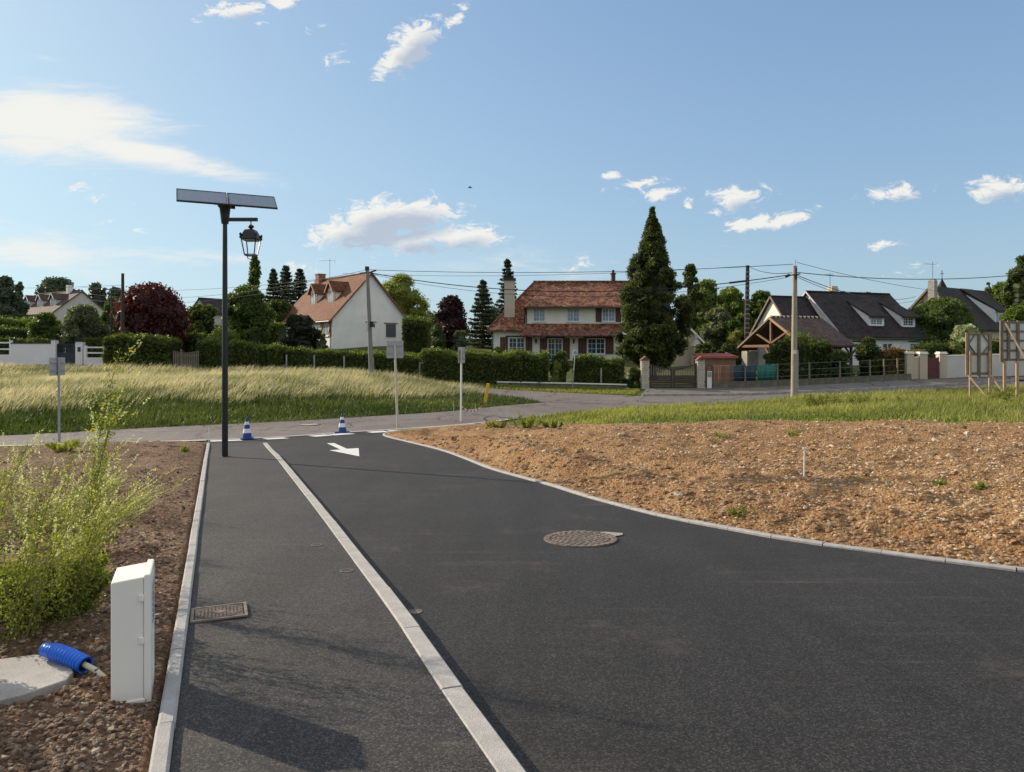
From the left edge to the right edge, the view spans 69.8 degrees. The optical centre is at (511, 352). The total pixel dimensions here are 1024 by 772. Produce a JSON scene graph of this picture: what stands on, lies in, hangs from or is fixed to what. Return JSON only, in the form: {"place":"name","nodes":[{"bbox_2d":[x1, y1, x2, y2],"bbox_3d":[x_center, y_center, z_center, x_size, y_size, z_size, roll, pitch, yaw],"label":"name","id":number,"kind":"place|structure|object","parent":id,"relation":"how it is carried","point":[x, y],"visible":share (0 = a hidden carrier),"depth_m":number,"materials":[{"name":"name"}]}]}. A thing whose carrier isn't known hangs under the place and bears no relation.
{"place":"outdoors","nodes":[
{"label":"outdoors","id":0,"kind":"place"},
{"bbox_2d":[0,440,206,771],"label":"bare soil","id":1,"kind":"structure","parent":0,"point":[151,451],"depth_m":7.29,"materials":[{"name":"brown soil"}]},
{"bbox_2d":[0,449,57,509],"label":"wild plant","id":2,"kind":"object","parent":1,"relation":"on","point":[20,478],"visible":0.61,"depth_m":8.82,"materials":[{"name":"green plant"}]},
{"bbox_2d":[0,428,58,563],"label":"wild plant","id":3,"kind":"object","parent":1,"relation":"on","point":[7,503],"visible":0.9,"depth_m":6.60,"materials":[{"name":"green plant"}]},
{"bbox_2d":[0,565,58,629],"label":"wild plant","id":4,"kind":"object","parent":1,"relation":"on","point":[37,608],"visible":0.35,"depth_m":4.75,"materials":[{"name":"green plant"}]},
{"bbox_2d":[0,655,72,705],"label":"concrete slab","id":5,"kind":"structure","parent":1,"relation":"on","point":[28,678],"depth_m":4.06,"materials":[{"name":"grey concrete"}]},
{"bbox_2d":[38,642,92,673],"bbox_3d":[-2.577,1.760,4.241,0.356,0.129,0.096,0,0,23],"label":"drain hose","id":6,"kind":"object","parent":5,"relation":"on","point":[71,657],"visible":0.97,"depth_m":4.21,"materials":[{"name":"blue plastic"}]},
{"bbox_2d":[0,435,121,645],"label":"wild plant","id":7,"kind":"object","parent":1,"relation":"on","point":[37,597],"visible":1,"depth_m":4.57,"materials":[{"name":"green plant"}]},
{"bbox_2d":[43,438,80,451],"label":"wild plant","id":8,"kind":"object","parent":1,"relation":"on","point":[63,447],"visible":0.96,"depth_m":17.07,"materials":[{"name":"green plant"}]},
{"bbox_2d":[13,433,114,573],"bbox_3d":[-3.829,1.302,6.176,0.676,1.230,0.644,0,0,0],"label":"wild plant","id":9,"kind":"object","parent":1,"relation":"on","point":[42,516],"visible":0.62,"depth_m":6.15,"materials":[{"name":"green plant"}]},
{"bbox_2d":[22,474,111,534],"bbox_3d":[-4.882,1.645,7.985,0.852,0.700,0.754,0,0,0],"label":"wild plant","id":10,"kind":"object","parent":1,"relation":"on","point":[51,514],"visible":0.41,"depth_m":7.96,"materials":[{"name":"green plant"}]},
{"bbox_2d":[33,550,113,619],"bbox_3d":[-2.993,1.571,5.040,0.475,0.473,0.458,0,0,25],"label":"wild plant","id":11,"kind":"object","parent":1,"relation":"on","point":[95,592],"visible":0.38,"depth_m":5.01,"materials":[{"name":"green plant"}]},
{"bbox_2d":[43,436,155,624],"bbox_3d":[-2.747,1.175,4.876,0.714,1.252,0.602,0,0,42],"label":"wild plant","id":12,"kind":"object","parent":1,"relation":"on","point":[79,579],"visible":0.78,"depth_m":4.87,"materials":[{"name":"green plant"}]},
{"bbox_2d":[52,335,151,568],"bbox_3d":[-3.171,0.878,5.729,0.766,2.036,0.469,0,0,0],"label":"wild plant","id":13,"kind":"object","parent":1,"relation":"on","point":[103,471],"visible":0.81,"depth_m":5.71,"materials":[{"name":"green plant"}]},
{"bbox_2d":[88,488,161,551],"bbox_3d":[-3.844,1.626,7.047,0.765,0.648,0.500,0,0,0],"label":"wild plant","id":14,"kind":"object","parent":1,"relation":"on","point":[121,510],"visible":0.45,"depth_m":7.10,"materials":[{"name":"green plant"}]},
{"bbox_2d":[111,559,153,702],"bbox_3d":[-2.022,1.586,3.923,0.196,0.867,0.322,0,0,-23],"label":"meter box","id":15,"kind":"object","parent":1,"relation":"on","point":[132,633],"visible":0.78,"depth_m":3.79,"materials":[{"name":"grey plastic"}]},
{"bbox_2d":[144,559,153,701],"bbox_3d":[-1.953,1.521,3.955,0.034,0.737,0.318,0,0,-23],"label":"door","id":16,"kind":"structure","parent":15,"relation":"in","point":[148,632],"depth_m":3.81,"materials":[{"name":"grey plastic"}]},
{"bbox_2d":[113,469,191,516],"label":"wild plant","id":17,"kind":"object","parent":1,"relation":"on","point":[146,495],"visible":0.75,"depth_m":8.76,"materials":[{"name":"green plant"}]},
{"bbox_2d":[0,360,490,414],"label":"meadow grass","id":18,"kind":"structure","parent":0,"point":[163,378],"depth_m":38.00,"materials":[{"name":"plant"}]},
{"bbox_2d":[0,392,538,435],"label":"verge grass","id":19,"kind":"structure","parent":0,"point":[168,410],"depth_m":29.42,"materials":[{"name":"green plant"}]},
{"bbox_2d":[0,365,627,401],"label":"side street","id":20,"kind":"structure","parent":0,"point":[541,396],"depth_m":44.00,"materials":[{"name":"grey asphalt"}]},
{"bbox_2d":[170,442,495,771],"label":"footway","id":21,"kind":"structure","parent":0,"point":[312,661],"depth_m":4.31,"materials":[{"name":"asphalt"}]},
{"bbox_2d":[190,602,247,623],"bbox_3d":[-2.069,1.836,5.192,0.370,0.015,0.330,0,-2,-22],"label":"access cover","id":22,"kind":"object","parent":21,"relation":"on","point":[218,612],"visible":1,"depth_m":5.17,"materials":[{"name":"metal"}]},
{"bbox_2d":[176,188,277,456],"bbox_3d":[-6.347,-0.608,16.416,2.100,6.098,0.882,0,0,-25],"label":"street lamp","id":23,"kind":"object","parent":21,"relation":"on","point":[225,202],"visible":0.91,"depth_m":16.41,"materials":[{"name":"black metal"}]},
{"bbox_2d":[0,381,1023,444],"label":"cross road","id":24,"kind":"structure","parent":0,"point":[288,428],"depth_m":28.29,"materials":[{"name":"grey asphalt"}]},
{"bbox_2d":[0,342,1023,465],"bbox_3d":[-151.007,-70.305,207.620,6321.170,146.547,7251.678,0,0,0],"label":"ground","id":25,"kind":"structure","parent":0,"point":[628,365],"depth_m":44.16,"materials":[{"name":"green plant"}]},
{"bbox_2d":[0,275,28,318],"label":"tree","id":26,"kind":"object","parent":25,"relation":"on","point":[9,301],"visible":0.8,"depth_m":91.68,"materials":[{"name":"green plant"}]},
{"bbox_2d":[0,324,30,340],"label":"hedge","id":27,"kind":"object","parent":25,"relation":"on","point":[15,332],"visible":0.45,"depth_m":65.51,"materials":[{"name":"green plant"}]},
{"bbox_2d":[11,343,50,364],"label":"garden wall","id":28,"kind":"structure","parent":25,"relation":"on","point":[30,353],"depth_m":56.88,"materials":[{"name":"paint"}]},
{"bbox_2d":[0,335,62,354],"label":"hedge","id":29,"kind":"object","parent":25,"relation":"on","point":[25,340],"visible":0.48,"depth_m":59.94,"materials":[{"name":"green plant"}]},
{"bbox_2d":[26,311,65,347],"bbox_3d":[-40.383,-1.417,63.614,3.614,4.292,3.250,0,0,0],"label":"tree","id":30,"kind":"object","parent":25,"relation":"on","point":[44,325],"visible":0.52,"depth_m":62.85,"materials":[{"name":"green plant"}]},
{"bbox_2d":[34,276,79,295],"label":"tree","id":31,"kind":"object","parent":25,"relation":"on","point":[62,282],"visible":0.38,"depth_m":133.29,"materials":[{"name":"green plant"}]},
{"bbox_2d":[49,357,65,441],"bbox_3d":[-13.132,1.476,21.253,0.142,2.669,0.550,0,0,10],"label":"road sign","id":32,"kind":"object","parent":25,"relation":"on","point":[57,366],"visible":0.97,"depth_m":21.22,"materials":[{"name":"metal"}]},
{"bbox_2d":[24,285,104,337],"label":"house","id":33,"kind":"structure","parent":25,"relation":"on","point":[58,304],"depth_m":111.38,"materials":[{"name":"paint"}]},
{"bbox_2d":[56,303,113,352],"bbox_3d":[-35.995,-1.669,61.950,3.567,5.170,4.290,0,0,23],"label":"tree","id":34,"kind":"object","parent":25,"relation":"on","point":[82,320],"visible":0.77,"depth_m":61.12,"materials":[{"name":"green plant"}]},
{"bbox_2d":[80,336,103,356],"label":"hedge","id":35,"kind":"object","parent":25,"relation":"on","point":[93,342],"visible":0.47,"depth_m":59.17,"materials":[{"name":"green plant"}]},
{"bbox_2d":[101,331,183,368],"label":"hedge","id":36,"kind":"object","parent":25,"relation":"on","point":[158,349],"visible":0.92,"depth_m":54.17,"materials":[{"name":"green plant"}]},
{"bbox_2d":[109,281,194,356],"bbox_3d":[-29.178,-1.934,60.043,6.606,7.808,6.362,0,0,0],"label":"tree","id":37,"kind":"object","parent":25,"relation":"on","point":[154,308],"visible":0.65,"depth_m":58.30,"materials":[{"name":"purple plant"}]},
{"bbox_2d":[148,443,209,771],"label":"footway kerb","id":38,"kind":"structure","parent":25,"relation":"on","point":[161,754],"depth_m":4.20,"materials":[{"name":"concrete"}]},
{"bbox_2d":[173,349,198,367],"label":"picket gate","id":39,"kind":"structure","parent":25,"relation":"on","point":[192,355],"depth_m":53.97,"materials":[{"name":"grey wood"}]},
{"bbox_2d":[185,303,218,337],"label":"tree","id":40,"kind":"object","parent":25,"relation":"on","point":[202,319],"visible":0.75,"depth_m":88.82,"materials":[{"name":"green plant"}]},
{"bbox_2d":[194,297,233,326],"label":"house","id":41,"kind":"structure","parent":25,"relation":"on","point":[214,302],"depth_m":98.59,"materials":[{"name":"stone"}]},
{"bbox_2d":[183,323,261,359],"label":"hedge","id":42,"kind":"object","parent":25,"relation":"on","point":[247,334],"visible":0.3,"depth_m":61.06,"materials":[{"name":"green plant"}]},
{"bbox_2d":[195,337,290,369],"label":"hedge","id":43,"kind":"object","parent":25,"relation":"on","point":[244,353],"visible":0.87,"depth_m":53.92,"materials":[{"name":"green plant"}]},
{"bbox_2d":[211,284,276,345],"bbox_3d":[-22.871,-2.459,63.029,5.055,6.884,4.966,0,0,0],"label":"tree","id":44,"kind":"object","parent":25,"relation":"on","point":[247,311],"visible":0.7,"depth_m":61.94,"materials":[{"name":"green plant"}]},
{"bbox_2d":[246,254,262,300],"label":"tree","id":45,"kind":"object","parent":25,"relation":"on","point":[255,273],"visible":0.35,"depth_m":91.71,"materials":[{"name":"green plant"}]},
{"bbox_2d":[264,268,284,301],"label":"spruce tree","id":46,"kind":"object","parent":25,"relation":"on","point":[273,278],"visible":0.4,"depth_m":81.72,"materials":[{"name":"green plant"}]},
{"bbox_2d":[266,320,287,344],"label":"hedge","id":47,"kind":"object","parent":25,"relation":"on","point":[278,332],"visible":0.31,"depth_m":70.48,"materials":[{"name":"green plant"}]},
{"bbox_2d":[267,299,291,322],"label":"tree","id":48,"kind":"object","parent":25,"relation":"on","point":[281,308],"visible":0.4,"depth_m":77.15,"materials":[{"name":"green plant"}]},
{"bbox_2d":[278,265,297,306],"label":"spruce tree","id":49,"kind":"object","parent":25,"relation":"on","point":[285,275],"visible":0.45,"depth_m":85.72,"materials":[{"name":"green plant"}]},
{"bbox_2d":[279,314,321,348],"bbox_3d":[-17.400,-1.110,60.548,3.281,4.212,3.316,0,0,-43],"label":"yew","id":50,"kind":"object","parent":25,"relation":"on","point":[302,331],"visible":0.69,"depth_m":59.79,"materials":[{"name":"green plant"}]},
{"bbox_2d":[282,260,406,348],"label":"house","id":51,"kind":"structure","parent":25,"relation":"on","point":[336,310],"depth_m":70.88,"materials":[{"name":"white paint"}]},
{"bbox_2d":[285,346,421,377],"bbox_3d":[-11.176,0.793,52.390,10.688,2.632,1.603,0,0,12],"label":"hedge","id":52,"kind":"object","parent":25,"relation":"on","point":[407,363],"visible":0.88,"depth_m":51.98,"materials":[{"name":"plant"}]},
{"bbox_2d":[361,266,376,374],"bbox_3d":[-8.998,-1.593,45.928,1.067,7.557,0.457,0,0,0],"label":"utility pole","id":53,"kind":"object","parent":25,"relation":"on","point":[370,324],"visible":0.91,"depth_m":45.89,"materials":[{"name":"grey concrete"}]},
{"bbox_2d":[369,272,784,291],"bbox_3d":[3.111,-4.274,43.250,24.806,1.503,0.120,0,0,13],"label":"wire","id":54,"kind":"object","parent":53,"relation":"attached to","point":[589,291],"visible":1,"depth_m":42.86,"materials":[{"name":"black metal"}]},
{"bbox_2d":[387,341,402,427],"bbox_3d":[-4.221,1.257,26.491,0.600,3.341,0.092,0,0,-3],"label":"road sign","id":55,"kind":"object","parent":25,"relation":"on","point":[394,349],"visible":0.94,"depth_m":26.50,"materials":[{"name":"metal"}]},
{"bbox_2d":[382,273,431,317],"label":"tree","id":56,"kind":"object","parent":25,"relation":"on","point":[404,296],"visible":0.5,"depth_m":86.84,"materials":[{"name":"green plant"}]},
{"bbox_2d":[401,314,432,353],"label":"hedge","id":57,"kind":"object","parent":25,"relation":"on","point":[416,336],"visible":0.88,"depth_m":63.40,"materials":[{"name":"green plant"}]},
{"bbox_2d":[430,323,446,349],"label":"bush","id":58,"kind":"object","parent":25,"relation":"on","point":[438,335],"visible":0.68,"depth_m":60.60,"materials":[{"name":"green plant"}]},
{"bbox_2d":[435,295,469,349],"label":"tree","id":59,"kind":"object","parent":25,"relation":"on","point":[450,318],"visible":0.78,"depth_m":71.12,"materials":[{"name":"purple plant"}]},
{"bbox_2d":[465,279,496,347],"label":"spruce tree","id":60,"kind":"object","parent":25,"relation":"on","point":[483,302],"visible":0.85,"depth_m":75.55,"materials":[{"name":"green plant"}]},
{"bbox_2d":[420,346,549,385],"bbox_3d":[-1.852,1.030,50.190,8.937,2.961,2.082,0,0,8],"label":"hedge","id":61,"kind":"object","parent":25,"relation":"on","point":[515,365],"visible":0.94,"depth_m":49.43,"materials":[{"name":"green plant"}]},
{"bbox_2d":[491,258,517,334],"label":"spruce tree","id":62,"kind":"object","parent":25,"relation":"on","point":[508,266],"visible":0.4,"depth_m":87.79,"materials":[{"name":"green plant"}]},
{"bbox_2d":[420,378,640,394],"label":"roadside grass","id":63,"kind":"structure","parent":25,"relation":"on","point":[607,390],"depth_m":46.78,"materials":[{"name":"green plant"}]},
{"bbox_2d":[487,270,629,360],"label":"house","id":64,"kind":"structure","parent":25,"relation":"on","point":[549,321],"depth_m":65.99,"materials":[{"name":"white stone"}]},
{"bbox_2d":[549,350,571,382],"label":"bush","id":65,"kind":"object","parent":25,"relation":"on","point":[559,356],"visible":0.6,"depth_m":49.64,"materials":[{"name":"green plant"}]},
{"bbox_2d":[497,381,638,388],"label":"garden wall","id":66,"kind":"structure","parent":25,"relation":"on","point":[535,384],"depth_m":48.61,"materials":[{"name":"white concrete"}]},
{"bbox_2d":[571,352,625,383],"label":"hedge","id":67,"kind":"object","parent":25,"relation":"on","point":[597,369],"visible":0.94,"depth_m":49.33,"materials":[{"name":"plant"}]},
{"bbox_2d":[620,367,640,388],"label":"bush","id":68,"kind":"object","parent":25,"relation":"on","point":[631,379],"visible":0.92,"depth_m":47.50,"materials":[{"name":"green plant"}]},
{"bbox_2d":[612,206,696,374],"bbox_3d":[10.362,-4.179,52.889,6.041,12.850,5.885,0,0,0],"label":"conifer","id":69,"kind":"object","parent":25,"relation":"on","point":[654,330],"visible":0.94,"depth_m":51.85,"materials":[{"name":"green plant"}]},
{"bbox_2d":[632,328,704,366],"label":"house","id":70,"kind":"structure","parent":25,"relation":"on","point":[685,360],"depth_m":61.77,"materials":[{"name":"stone"}]},
{"bbox_2d":[649,363,696,387],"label":"gate","id":71,"kind":"structure","parent":25,"relation":"on","point":[672,377],"depth_m":47.17,"materials":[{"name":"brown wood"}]},
{"bbox_2d":[678,263,703,327],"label":"tree","id":72,"kind":"object","parent":25,"relation":"on","point":[690,278],"visible":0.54,"depth_m":74.56,"materials":[{"name":"green plant"}]},
{"bbox_2d":[686,278,725,335],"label":"tree","id":73,"kind":"object","parent":25,"relation":"on","point":[709,301],"visible":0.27,"depth_m":79.17,"materials":[{"name":"green plant"}]},
{"bbox_2d":[691,353,738,385],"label":"shed","id":74,"kind":"structure","parent":25,"relation":"on","point":[718,359],"depth_m":49.00,"materials":[{"name":"brown wood"}]},
{"bbox_2d":[699,306,731,352],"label":"tree","id":75,"kind":"object","parent":25,"relation":"on","point":[713,332],"visible":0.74,"depth_m":71.16,"materials":[{"name":"green plant"}]},
{"bbox_2d":[717,286,752,333],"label":"tree","id":76,"kind":"object","parent":25,"relation":"on","point":[734,304],"visible":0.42,"depth_m":83.06,"materials":[{"name":"green plant"}]},
{"bbox_2d":[725,313,752,343],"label":"tree","id":77,"kind":"object","parent":25,"relation":"on","point":[735,323],"visible":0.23,"depth_m":69.68,"materials":[{"name":"green plant"}]},
{"bbox_2d":[744,265,749,350],"bbox_3d":[19.154,-2.684,59.994,0.456,8.835,0.429,0,0,0],"label":"utility pole","id":78,"kind":"object","parent":25,"relation":"on","point":[747,314],"visible":0.74,"depth_m":59.85,"materials":[{"name":"grey concrete"}]},
{"bbox_2d":[744,290,770,327],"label":"tree","id":79,"kind":"object","parent":25,"relation":"on","point":[759,298],"visible":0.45,"depth_m":81.38,"materials":[{"name":"green plant"}]},
{"bbox_2d":[785,260,799,397],"bbox_3d":[15.429,-0.961,40.472,0.836,8.297,0.404,0,0,0],"label":"utility pole","id":80,"kind":"object","parent":25,"relation":"on","point":[794,369],"visible":0.87,"depth_m":40.38,"materials":[{"name":"beige concrete"}]},
{"bbox_2d":[736,315,856,372],"bbox_3d":[21.770,-0.176,56.561,5.188,5.253,8.179,0,0,-19],"label":"carport","id":81,"kind":"object","parent":25,"relation":"on","point":[774,329],"visible":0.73,"depth_m":55.89,"materials":[{"name":"wood"}]},
{"bbox_2d":[768,335,833,379],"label":"hedge","id":82,"kind":"object","parent":25,"relation":"on","point":[813,353],"visible":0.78,"depth_m":49.76,"materials":[{"name":"green plant"}]},
{"bbox_2d":[711,358,911,387],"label":"fence","id":83,"kind":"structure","parent":25,"relation":"on","point":[808,381],"depth_m":48.13,"materials":[{"name":"grey concrete"}]},
{"bbox_2d":[733,364,755,380],"bbox_3d":[15.074,1.333,47.538,1.576,1.101,0.098,0,0,-9],"label":"windbreak","id":84,"kind":"object","parent":83,"relation":"attached to","point":[750,373],"visible":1,"depth_m":47.54,"materials":[{"name":"blue fabric"}]},
{"bbox_2d":[757,364,775,380],"bbox_3d":[16.581,1.294,47.775,1.336,1.103,0.098,0,0,-9],"label":"windbreak","id":85,"kind":"object","parent":83,"relation":"attached to","point":[763,373],"visible":1,"depth_m":47.77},
{"bbox_2d":[642,379,1014,395],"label":"pavement kerb","id":86,"kind":"structure","parent":25,"relation":"on","point":[805,391],"depth_m":45.00,"materials":[{"name":"concrete"}]},
{"bbox_2d":[741,274,929,364],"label":"house","id":87,"kind":"structure","parent":25,"relation":"on","point":[883,323],"depth_m":63.85,"materials":[{"name":"tile"}]},
{"bbox_2d":[829,350,851,377],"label":"bush","id":88,"kind":"object","parent":25,"relation":"on","point":[839,355],"visible":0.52,"depth_m":50.10,"materials":[{"name":"green plant"}]},
{"bbox_2d":[854,336,885,375],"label":"bush","id":89,"kind":"object","parent":25,"relation":"on","point":[867,348],"visible":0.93,"depth_m":50.98,"materials":[{"name":"green plant"}]},
{"bbox_2d":[878,346,923,374],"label":"hedge","id":90,"kind":"object","parent":25,"relation":"on","point":[893,354],"visible":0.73,"depth_m":50.94,"materials":[{"name":"plant"}]},
{"bbox_2d":[908,297,985,343],"bbox_3d":[38.240,-1.573,66.150,7.176,6.898,6.854,0,0,0],"label":"tree","id":91,"kind":"object","parent":25,"relation":"on","point":[939,319],"visible":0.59,"depth_m":64.15,"materials":[{"name":"green plant"}]},
{"bbox_2d":[910,338,998,357],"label":"hedge","id":92,"kind":"object","parent":25,"relation":"on","point":[931,349],"visible":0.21,"depth_m":55.02,"materials":[{"name":"green plant"}]},
{"bbox_2d":[910,262,1006,341],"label":"house","id":93,"kind":"structure","parent":25,"relation":"on","point":[986,310],"depth_m":83.44,"materials":[{"name":"tile"}]},
{"bbox_2d":[949,323,979,343],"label":"bush","id":94,"kind":"object","parent":25,"relation":"on","point":[958,335],"visible":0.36,"depth_m":57.70,"materials":[{"name":"green plant"}]},
{"bbox_2d":[965,333,1002,395],"bbox_3d":[23.039,0.964,35.523,1.200,3.847,1.616,0,0,-29],"label":"notice board","id":95,"kind":"object","parent":25,"relation":"on","point":[978,354],"visible":0.9,"depth_m":35.95,"materials":[{"name":"grey wood"}]},
{"bbox_2d":[947,354,1023,377],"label":"garden wall","id":96,"kind":"structure","parent":25,"relation":"on","point":[955,366],"depth_m":52.19,"materials":[{"name":"white paint"}]},
{"bbox_2d":[996,305,1023,341],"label":"tree","id":97,"kind":"object","parent":25,"relation":"on","point":[1014,313],"visible":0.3,"depth_m":73.55,"materials":[{"name":"green plant"}]},
{"bbox_2d":[998,255,1023,307],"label":"tree","id":98,"kind":"object","parent":25,"relation":"on","point":[1011,288],"visible":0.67,"depth_m":91.79,"materials":[{"name":"green plant"}]},
{"bbox_2d":[999,320,1023,396],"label":"notice board","id":99,"kind":"object","parent":25,"relation":"on","point":[1011,340],"visible":0.91,"depth_m":33.91,"materials":[{"name":"grey wood"}]},
{"bbox_2d":[0,0,1023,338],"label":"sky","id":100,"kind":"structure","parent":0,"point":[871,139],"materials":[{"name":"blue"}]},
{"bbox_2d":[263,433,1023,771],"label":"new road","id":101,"kind":"structure","parent":0,"point":[647,643],"depth_m":5.07,"materials":[{"name":"grey asphalt"}]},
{"bbox_2d":[209,428,412,443],"bbox_3d":[-6.082,2.620,23.979,3.885,0.215,9.886,0,0,27],"label":"road mouth","id":102,"kind":"object","parent":101,"relation":"on","point":[254,440],"visible":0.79,"depth_m":23.07},
{"bbox_2d":[263,443,525,771],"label":"kerb strip","id":103,"kind":"object","parent":101,"relation":"on","point":[496,751],"visible":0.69,"depth_m":4.30,"materials":[{"name":"concrete"}]},
{"bbox_2d":[544,530,622,546],"bbox_3d":[0.820,2.027,8.024,0.960,0.018,0.800,0,-2,-17],"label":"manhole cover","id":104,"kind":"object","parent":101,"relation":"on","point":[578,538],"visible":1,"depth_m":7.98,"materials":[{"name":"metal"}]},
{"bbox_2d":[383,424,1023,572],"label":"curved kerb","id":105,"kind":"structure","parent":101,"relation":"on","point":[880,551],"depth_m":8.20,"materials":[{"name":"concrete"}]},
{"bbox_2d":[385,419,1023,566],"bbox_3d":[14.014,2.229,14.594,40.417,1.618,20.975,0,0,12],"label":"bare soil mound","id":106,"kind":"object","parent":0,"point":[890,529],"visible":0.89,"depth_m":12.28,"materials":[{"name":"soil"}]},
{"bbox_2d":[513,384,1023,427],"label":"field grass","id":107,"kind":"structure","parent":0,"point":[982,409],"depth_m":27.87,"materials":[{"name":"green plant"}]},
{"bbox_2d":[643,377,1023,393],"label":"pavement","id":108,"kind":"structure","parent":0,"point":[788,388],"depth_m":46.73,"materials":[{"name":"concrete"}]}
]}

